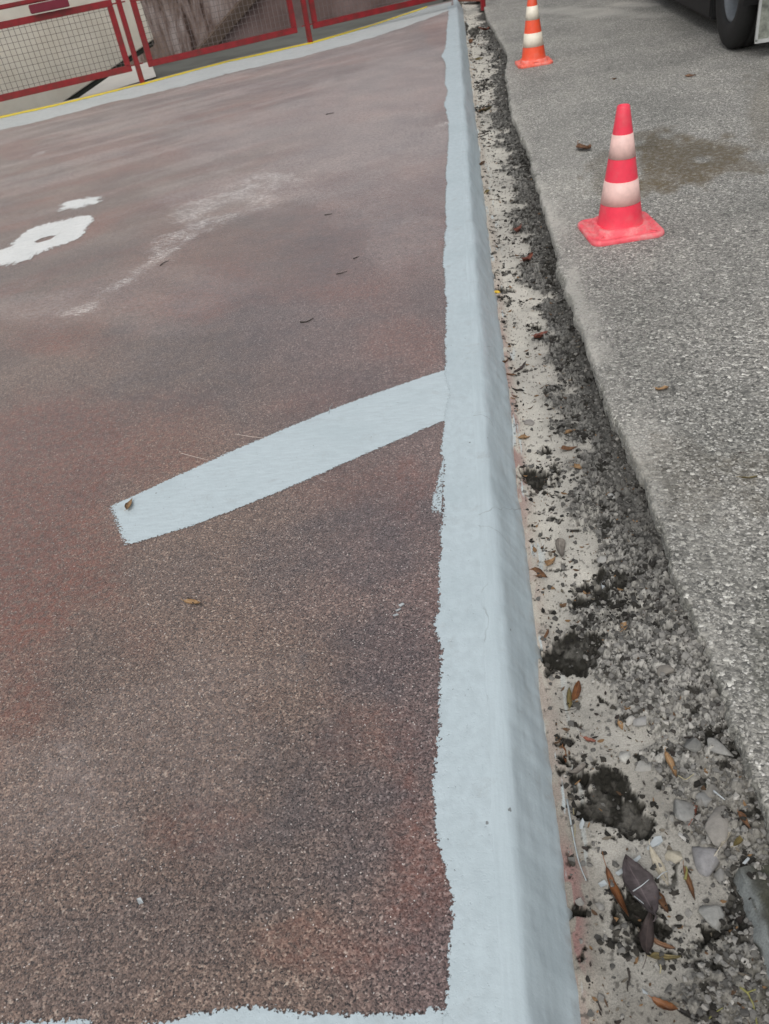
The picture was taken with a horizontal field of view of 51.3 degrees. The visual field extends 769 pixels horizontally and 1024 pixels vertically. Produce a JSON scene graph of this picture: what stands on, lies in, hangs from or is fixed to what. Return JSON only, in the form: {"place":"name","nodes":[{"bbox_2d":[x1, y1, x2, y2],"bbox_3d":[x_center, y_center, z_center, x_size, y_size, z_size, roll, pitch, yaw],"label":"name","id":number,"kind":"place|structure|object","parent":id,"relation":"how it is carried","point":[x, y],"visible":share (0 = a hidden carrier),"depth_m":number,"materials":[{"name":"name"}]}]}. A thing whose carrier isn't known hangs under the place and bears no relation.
{"place":"outdoors","nodes":[
{"label":"outdoors","id":0,"kind":"place"},
{"bbox_2d":[79,62,155,97],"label":"yard slab","id":1,"kind":"structure","parent":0,"point":[118,81],"depth_m":14.24,"materials":[{"name":"beige concrete"}]},
{"bbox_2d":[0,0,468,1023],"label":"deck","id":2,"kind":"structure","parent":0,"point":[228,780],"depth_m":2.39,"materials":[{"name":"brown asphalt"}]},
{"bbox_2d":[1,1017,91,1023],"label":"painted cross band","id":3,"kind":"object","parent":2,"relation":"on","point":[79,1021],"visible":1,"depth_m":1.43,"materials":[{"name":"white paint"}]},
{"bbox_2d":[0,215,94,266],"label":"paint ring","id":4,"kind":"object","parent":2,"relation":"on","point":[23,245],"visible":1,"depth_m":5.48,"materials":[{"name":"white paint"}]},
{"bbox_2d":[57,196,101,211],"bbox_3d":[-2.332,-2.358,6.116,0.376,0.001,0.414,11,42,26],"label":"paint patch","id":5,"kind":"object","parent":2,"relation":"on","point":[80,202],"visible":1,"depth_m":6.12,"materials":[{"name":"white paint"}]},
{"bbox_2d":[181,599,199,603],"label":"dry leaf","id":6,"kind":"object","parent":2,"relation":"on","point":[189,601],"visible":1,"depth_m":2.27,"materials":[{"name":"beige plant"}]},
{"bbox_2d":[0,2,451,129],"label":"painted edge band","id":7,"kind":"object","parent":2,"relation":"on","point":[229,67],"visible":1,"depth_m":10.72,"materials":[{"name":"grey paint"}]},
{"bbox_2d":[0,6,426,117],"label":"yellow line","id":8,"kind":"object","parent":7,"relation":"on","point":[8,115],"visible":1,"depth_m":11.11,"materials":[{"name":"paint"}]},
{"bbox_2d":[109,370,450,544],"bbox_3d":[-0.243,-0.243,2.861,1.493,0.001,0.380,-24,39,-17],"label":"painted stripe","id":9,"kind":"object","parent":2,"relation":"on","point":[254,471],"visible":1,"depth_m":2.81,"materials":[{"name":"white paint"}]},
{"bbox_2d":[124,499,131,510],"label":"dry leaf","id":10,"kind":"object","parent":9,"relation":"on","point":[128,504],"visible":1,"depth_m":2.71,"materials":[{"name":"brown plant"}]},
{"bbox_2d":[145,1004,448,1023],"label":"painted cross band","id":11,"kind":"object","parent":2,"relation":"on","point":[256,1014],"visible":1,"depth_m":1.38,"materials":[{"name":"white paint"}]},
{"bbox_2d":[431,459,443,513],"bbox_3d":[0.163,-0.075,2.543,0.043,0.001,0.322,-4,38,9],"label":"paint smear","id":12,"kind":"object","parent":2,"relation":"on","point":[435,497],"visible":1,"depth_m":2.51},
{"bbox_2d":[431,5,501,1023],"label":"painted band","id":13,"kind":"object","parent":2,"relation":"on","point":[463,820],"visible":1,"depth_m":1.91,"materials":[{"name":"white paint"}]},
{"bbox_2d":[453,0,580,1023],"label":"kerb","id":14,"kind":"structure","parent":2,"relation":"on","point":[537,972],"depth_m":1.91,"materials":[{"name":"blue paint"}]},
{"bbox_2d":[120,0,442,87],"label":"yard","id":15,"kind":"structure","parent":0,"point":[179,66],"depth_m":15.45,"materials":[{"name":"concrete"}]},
{"bbox_2d":[462,2,768,1023],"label":"dirt","id":16,"kind":"structure","parent":0,"point":[630,816],"depth_m":2.00,"materials":[{"name":"beige soil"}]},
{"bbox_2d":[513,361,525,372],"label":"dry leaf","id":17,"kind":"object","parent":16,"relation":"on","point":[519,368],"visible":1,"depth_m":3.37,"materials":[{"name":"plant"}]},
{"bbox_2d":[516,434,529,438],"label":"dry leaf","id":18,"kind":"object","parent":16,"relation":"on","point":[523,436],"visible":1,"depth_m":2.95,"materials":[{"name":"brown plant"}]},
{"bbox_2d":[520,252,532,261],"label":"dry leaf","id":19,"kind":"object","parent":16,"relation":"on","point":[529,256],"visible":1,"depth_m":4.27,"materials":[{"name":"brown plant"}]},
{"bbox_2d":[524,419,534,425],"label":"stone","id":20,"kind":"object","parent":16,"relation":"on","point":[529,422],"visible":1,"depth_m":3.02,"materials":[{"name":"grey stone"}]},
{"bbox_2d":[530,567,547,577],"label":"dry leaf","id":21,"kind":"object","parent":16,"relation":"on","point":[538,570],"visible":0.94,"depth_m":2.36,"materials":[{"name":"brown plant"}]},
{"bbox_2d":[531,331,547,337],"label":"dry leaf","id":22,"kind":"object","parent":16,"relation":"on","point":[537,335],"visible":1,"depth_m":3.56,"materials":[{"name":"brown plant"}]},
{"bbox_2d":[544,557,554,565],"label":"dry leaf","id":23,"kind":"object","parent":16,"relation":"on","point":[549,562],"visible":1,"depth_m":2.40,"materials":[{"name":"brown plant"}]},
{"bbox_2d":[555,535,565,556],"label":"dry leaf","id":24,"kind":"object","parent":16,"relation":"on","point":[560,543],"visible":1,"depth_m":2.45,"materials":[{"name":"grey plant"}]},
{"bbox_2d":[559,445,577,449],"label":"dry leaf","id":25,"kind":"object","parent":16,"relation":"on","point":[563,447],"visible":1,"depth_m":2.86,"materials":[{"name":"brown plant"}]},
{"bbox_2d":[566,687,571,709],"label":"dry leaf","id":26,"kind":"object","parent":16,"relation":"on","point":[569,697],"visible":1,"depth_m":2.00,"materials":[{"name":"plant"}]},
{"bbox_2d":[570,680,580,700],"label":"dry leaf","id":27,"kind":"object","parent":16,"relation":"on","point":[576,690],"visible":1,"depth_m":2.02,"materials":[{"name":"brown plant"}]},
{"bbox_2d":[565,763,585,773],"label":"dry leaf","id":28,"kind":"object","parent":16,"relation":"on","point":[577,769],"visible":1,"depth_m":1.84,"materials":[{"name":"beige plant"}]},
{"bbox_2d":[566,799,586,880],"bbox_3d":[0.406,0.696,1.707,0.009,0.013,0.180,-8,37,4],"label":"straw","id":29,"kind":"object","parent":16,"relation":"on","point":[573,836],"visible":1,"depth_m":1.71,"materials":[{"name":"white plant"}]},
{"bbox_2d":[579,818,584,828],"bbox_3d":[0.426,0.673,1.730,0.009,0.005,0.025,12,42,27],"label":"paint flake","id":30,"kind":"object","parent":16,"relation":"on","point":[581,824],"visible":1,"depth_m":1.73,"materials":[{"name":"white paint"}]},
{"bbox_2d":[580,735,595,741],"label":"dry leaf","id":31,"kind":"object","parent":16,"relation":"on","point":[586,738],"visible":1,"depth_m":1.90,"materials":[{"name":"red plant"}]},
{"bbox_2d":[597,556,606,563],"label":"stone","id":32,"kind":"object","parent":16,"relation":"on","point":[602,559],"visible":1,"depth_m":2.37,"materials":[{"name":"white stone"}]},
{"bbox_2d":[598,880,607,887],"bbox_3d":[0.443,0.755,1.625,0.016,0.004,0.011,-22,39,-15],"label":"paint flake","id":33,"kind":"object","parent":16,"relation":"on","point":[603,883],"visible":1,"depth_m":1.62,"materials":[{"name":"white paint"}]},
{"bbox_2d":[602,851,628,915],"bbox_3d":[0.463,0.756,1.622,0.017,0.016,0.140,-18,34,1],"label":"dry leaf","id":34,"kind":"object","parent":16,"relation":"on","point":[615,891],"visible":1,"depth_m":1.61,"materials":[{"name":"brown plant"}]},
{"bbox_2d":[467,29,766,1023],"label":"leaf litter","id":35,"kind":"object","parent":16,"relation":"on","point":[739,921],"visible":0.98,"depth_m":1.97,"materials":[{"name":"brown plant"}]},
{"bbox_2d":[617,719,622,729],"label":"dry leaf","id":36,"kind":"object","parent":16,"relation":"on","point":[620,725],"visible":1,"depth_m":1.92,"materials":[{"name":"brown plant"}]},
{"bbox_2d":[620,622,626,631],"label":"dry leaf","id":37,"kind":"object","parent":16,"relation":"on","point":[623,623],"visible":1,"depth_m":2.15,"materials":[{"name":"brown plant"}]},
{"bbox_2d":[619,751,630,763],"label":"stone","id":38,"kind":"object","parent":16,"relation":"on","point":[624,756],"visible":1,"depth_m":1.85,"materials":[{"name":"grey stone"}]},
{"bbox_2d":[615,855,640,875],"bbox_3d":[0.502,0.725,1.642,0.068,0.003,0.010,-26,40,-19],"label":"paper scrap","id":39,"kind":"object","parent":16,"relation":"on","point":[620,871],"visible":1,"depth_m":1.64,"materials":[{"name":"white paper"}]},
{"bbox_2d":[627,968,630,991],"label":"twig","id":40,"kind":"object","parent":16,"relation":"on","point":[628,970],"visible":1,"depth_m":1.49,"materials":[{"name":"black wood"}]},
{"bbox_2d":[625,715,635,725],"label":"stone","id":41,"kind":"object","parent":16,"relation":"on","point":[629,720],"visible":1,"depth_m":1.91,"materials":[{"name":"white stone"}]},
{"bbox_2d":[633,716,646,726],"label":"stone","id":42,"kind":"object","parent":16,"relation":"on","point":[639,721],"visible":1,"depth_m":1.90,"materials":[{"name":"grey stone"}]},
{"bbox_2d":[622,854,658,921],"bbox_3d":[0.514,0.748,1.597,0.060,0.022,0.135,-22,39,-15],"label":"dry leaf","id":43,"kind":"object","parent":16,"relation":"on","point":[635,875],"visible":1,"depth_m":1.60,"materials":[{"name":"brown plant"}]},
{"bbox_2d":[634,761,651,771],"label":"stone","id":44,"kind":"object","parent":16,"relation":"on","point":[642,766],"visible":1,"depth_m":1.82,"materials":[{"name":"grey stone"}]},
{"bbox_2d":[639,906,653,967],"bbox_3d":[0.500,0.809,1.525,0.028,0.015,0.125,3,37,22],"label":"dry leaf","id":45,"kind":"object","parent":16,"relation":"on","point":[646,935],"visible":1,"depth_m":1.53,"materials":[{"name":"plant"}]},
{"bbox_2d":[647,836,662,849],"bbox_3d":[0.567,0.693,1.676,0.045,0.004,0.017,-33,43,-27],"label":"paper scrap","id":46,"kind":"object","parent":16,"relation":"on","point":[657,841],"visible":1,"depth_m":1.68,"materials":[{"name":"white paper"}]},
{"bbox_2d":[649,839,667,884],"bbox_3d":[0.561,0.720,1.645,0.020,0.008,0.095,-12,46,-1],"label":"dry leaf","id":47,"kind":"object","parent":16,"relation":"on","point":[656,859],"visible":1,"depth_m":1.64,"materials":[{"name":"beige plant"}]},
{"bbox_2d":[654,892,668,912],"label":"dry leaf","id":48,"kind":"object","parent":16,"relation":"on","point":[662,902],"visible":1,"depth_m":1.58,"materials":[{"name":"brown plant"}]},
{"bbox_2d":[648,995,677,1010],"bbox_3d":[0.497,0.886,1.443,0.062,0.012,0.016,7,41,37],"label":"dry leaf","id":49,"kind":"object","parent":16,"relation":"on","point":[664,1004],"visible":1,"depth_m":1.44,"materials":[{"name":"brown plant"}]},
{"bbox_2d":[645,952,680,959],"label":"dry leaf","id":50,"kind":"object","parent":16,"relation":"on","point":[654,955],"visible":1,"depth_m":1.51,"materials":[{"name":"yellow plant"}]},
{"bbox_2d":[654,938,674,948],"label":"dry leaf","id":51,"kind":"object","parent":16,"relation":"on","point":[662,944],"visible":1,"depth_m":1.52,"materials":[{"name":"brown plant"}]},
{"bbox_2d":[657,665,673,675],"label":"stone","id":52,"kind":"object","parent":16,"relation":"on","point":[668,669],"visible":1,"depth_m":1.99,"materials":[{"name":"grey stone"}]},
{"bbox_2d":[665,850,682,863],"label":"stone","id":53,"kind":"object","parent":16,"relation":"on","point":[675,857],"visible":1,"depth_m":1.65,"materials":[{"name":"beige stone"}]},
{"bbox_2d":[678,832,685,840],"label":"stone","id":54,"kind":"object","parent":16,"relation":"on","point":[681,836],"visible":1,"depth_m":1.68,"materials":[{"name":"grey stone"}]},
{"bbox_2d":[673,799,695,822],"bbox_3d":[0.642,0.643,1.717,0.045,0.027,0.053,-4,37,8],"label":"stone","id":55,"kind":"object","parent":16,"relation":"on","point":[683,811],"visible":1,"depth_m":1.71,"materials":[{"name":"grey stone"}]},
{"bbox_2d":[669,998,699,1021],"bbox_3d":[0.533,0.891,1.427,0.011,0.010,0.058,-14,25,-39],"label":"dry leaf","id":56,"kind":"object","parent":16,"relation":"on","point":[682,1011],"visible":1,"depth_m":1.43,"materials":[{"name":"black plant"}]},
{"bbox_2d":[684,866,687,879],"bbox_3d":[0.611,0.732,1.622,0.007,0.005,0.029,7,41,22],"label":"straw","id":57,"kind":"object","parent":16,"relation":"on","point":[686,874],"visible":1,"depth_m":1.62,"materials":[{"name":"beige plant"}]},
{"bbox_2d":[683,860,694,899],"bbox_3d":[0.611,0.741,1.606,0.012,0.013,0.086,-14,31,13],"label":"dry leaf","id":58,"kind":"object","parent":16,"relation":"on","point":[690,884],"visible":1,"depth_m":1.61,"materials":[{"name":"brown plant"}]},
{"bbox_2d":[683,738,701,752],"bbox_3d":[0.699,0.527,1.813,0.039,0.022,0.037,12,42,26],"label":"stone","id":59,"kind":"object","parent":16,"relation":"on","point":[693,745],"visible":1,"depth_m":1.80,"materials":[{"name":"grey stone"}]},
{"bbox_2d":[695,792,711,806],"bbox_3d":[0.687,0.616,1.722,0.026,0.017,0.031,-29,41,-23],"label":"stone","id":60,"kind":"object","parent":16,"relation":"on","point":[704,798],"visible":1,"depth_m":1.72,"materials":[{"name":"grey stone"}]},
{"bbox_2d":[692,846,719,876],"bbox_3d":[0.659,0.712,1.632,0.053,0.032,0.063,-4,37,8],"label":"stone","id":61,"kind":"object","parent":16,"relation":"on","point":[706,862],"visible":0.99,"depth_m":1.62,"materials":[{"name":"grey stone"}]},
{"bbox_2d":[700,783,719,797],"bbox_3d":[0.704,0.602,1.729,0.037,0.019,0.032,-4,37,8],"label":"stone","id":62,"kind":"object","parent":16,"relation":"on","point":[708,791],"visible":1,"depth_m":1.73,"materials":[{"name":"grey stone"}]},
{"bbox_2d":[698,905,724,930],"bbox_3d":[0.634,0.784,1.548,0.049,0.026,0.047,-4,37,8],"label":"stone","id":63,"kind":"object","parent":16,"relation":"on","point":[712,915],"visible":1,"depth_m":1.54,"materials":[{"name":"white stone"}]},
{"bbox_2d":[704,805,727,847],"bbox_3d":[0.692,0.655,1.669,0.047,0.030,0.094,8,41,23],"label":"stone","id":64,"kind":"object","parent":16,"relation":"on","point":[716,827],"visible":0.99,"depth_m":1.66,"materials":[{"name":"grey stone"}]},
{"bbox_2d":[713,868,723,883],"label":"stone","id":65,"kind":"object","parent":16,"relation":"on","point":[718,874],"visible":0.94,"depth_m":1.60,"materials":[{"name":"grey stone"}]},
{"bbox_2d":[707,738,733,756],"bbox_3d":[0.750,0.528,1.791,0.052,0.025,0.048,-4,37,8],"label":"stone","id":66,"kind":"object","parent":16,"relation":"on","point":[719,747],"visible":1,"depth_m":1.78,"materials":[{"name":"grey stone"}]},
{"bbox_2d":[714,832,730,855],"bbox_3d":[0.700,0.664,1.639,0.010,0.013,0.116,8,38,41],"label":"dry leaf","id":67,"kind":"object","parent":16,"relation":"on","point":[722,843],"visible":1,"depth_m":1.63,"materials":[{"name":"beige plant"}]},
{"bbox_2d":[731,827,748,846],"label":"dry leaf","id":68,"kind":"object","parent":16,"relation":"on","point":[738,840],"visible":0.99,"depth_m":1.62,"materials":[{"name":"plant"}]},
{"bbox_2d":[737,809,750,828],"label":"dry leaf","id":69,"kind":"object","parent":16,"relation":"on","point":[740,814],"visible":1,"depth_m":1.64,"materials":[{"name":"brown plant"}]},
{"bbox_2d":[741,987,757,1023],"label":"grass blade","id":70,"kind":"object","parent":16,"relation":"on","point":[748,994],"depth_m":1.41,"materials":[{"name":"plant"}]},
{"bbox_2d":[733,865,768,978],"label":"stone","id":71,"kind":"object","parent":16,"relation":"on","point":[756,890],"visible":0.34,"depth_m":1.52,"materials":[{"name":"grey stone"}]},
{"bbox_2d":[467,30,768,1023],"bbox_3d":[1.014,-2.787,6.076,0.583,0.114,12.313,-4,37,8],"label":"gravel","id":72,"kind":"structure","parent":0,"point":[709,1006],"depth_m":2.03,"materials":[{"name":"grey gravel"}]},
{"bbox_2d":[572,463,581,468],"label":"dry leaf","id":73,"kind":"object","parent":72,"relation":"on","point":[578,466],"visible":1,"depth_m":2.75,"materials":[{"name":"brown plant"}]},
{"bbox_2d":[664,747,676,776],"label":"dry leaf","id":74,"kind":"object","parent":72,"relation":"on","point":[669,758],"visible":1,"depth_m":1.81,"materials":[{"name":"brown plant"}]},
{"bbox_2d":[484,0,768,843],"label":"asphalt","id":75,"kind":"structure","parent":0,"point":[681,304],"depth_m":3.73,"materials":[{"name":"grey asphalt"}]},
{"bbox_2d":[458,0,479,1],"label":"board","id":76,"kind":"object","parent":75,"relation":"on","point":[469,0],"visible":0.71,"depth_m":13.58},
{"bbox_2d":[515,0,552,68],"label":"traffic cone","id":77,"kind":"object","parent":75,"relation":"on","point":[533,53],"visible":1,"depth_m":8.07,"materials":[{"name":"plastic"}]},
{"bbox_2d":[576,140,591,148],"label":"dry leaf","id":78,"kind":"object","parent":75,"relation":"on","point":[580,145],"visible":1,"depth_m":5.53,"materials":[{"name":"brown plant"}]},
{"bbox_2d":[577,103,664,246],"bbox_3d":[1.205,-1.736,4.070,0.380,0.612,0.380,-9,37,3],"label":"traffic cone","id":79,"kind":"object","parent":75,"relation":"on","point":[622,217],"visible":1,"depth_m":4.09,"materials":[{"name":"plastic"}]},
{"bbox_2d":[655,385,668,389],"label":"dry leaf","id":80,"kind":"object","parent":75,"relation":"on","point":[663,387],"visible":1,"depth_m":2.94,"materials":[{"name":"plant"}]},
{"bbox_2d":[673,0,768,48],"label":"truck","id":81,"kind":"object","parent":75,"relation":"on","point":[742,23],"visible":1,"depth_m":7.15,"materials":[{"name":"rubber"}]},
{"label":"deck edge","id":82,"kind":"structure","parent":0,"visible":0},
{"bbox_2d":[0,0,485,101],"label":"railing","id":83,"kind":"object","parent":82,"relation":"on","point":[42,6],"visible":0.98,"depth_m":10.59,"materials":[{"name":"red metal"}]},
{"label":"ground","id":84,"kind":"structure","parent":0,"visible":0},
{"bbox_2d":[0,0,153,114],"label":"rendered wall","id":85,"kind":"structure","parent":84,"relation":"on","point":[67,93],"depth_m":11.05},
{"bbox_2d":[130,0,238,64],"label":"stained wall","id":86,"kind":"structure","parent":84,"relation":"on","point":[156,28],"depth_m":15.95,"materials":[{"name":"concrete"}]},
{"bbox_2d":[197,0,403,48],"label":"stair flank wall","id":87,"kind":"structure","parent":84,"relation":"on","point":[298,14],"depth_m":16.48,"materials":[{"name":"concrete"}]}
]}

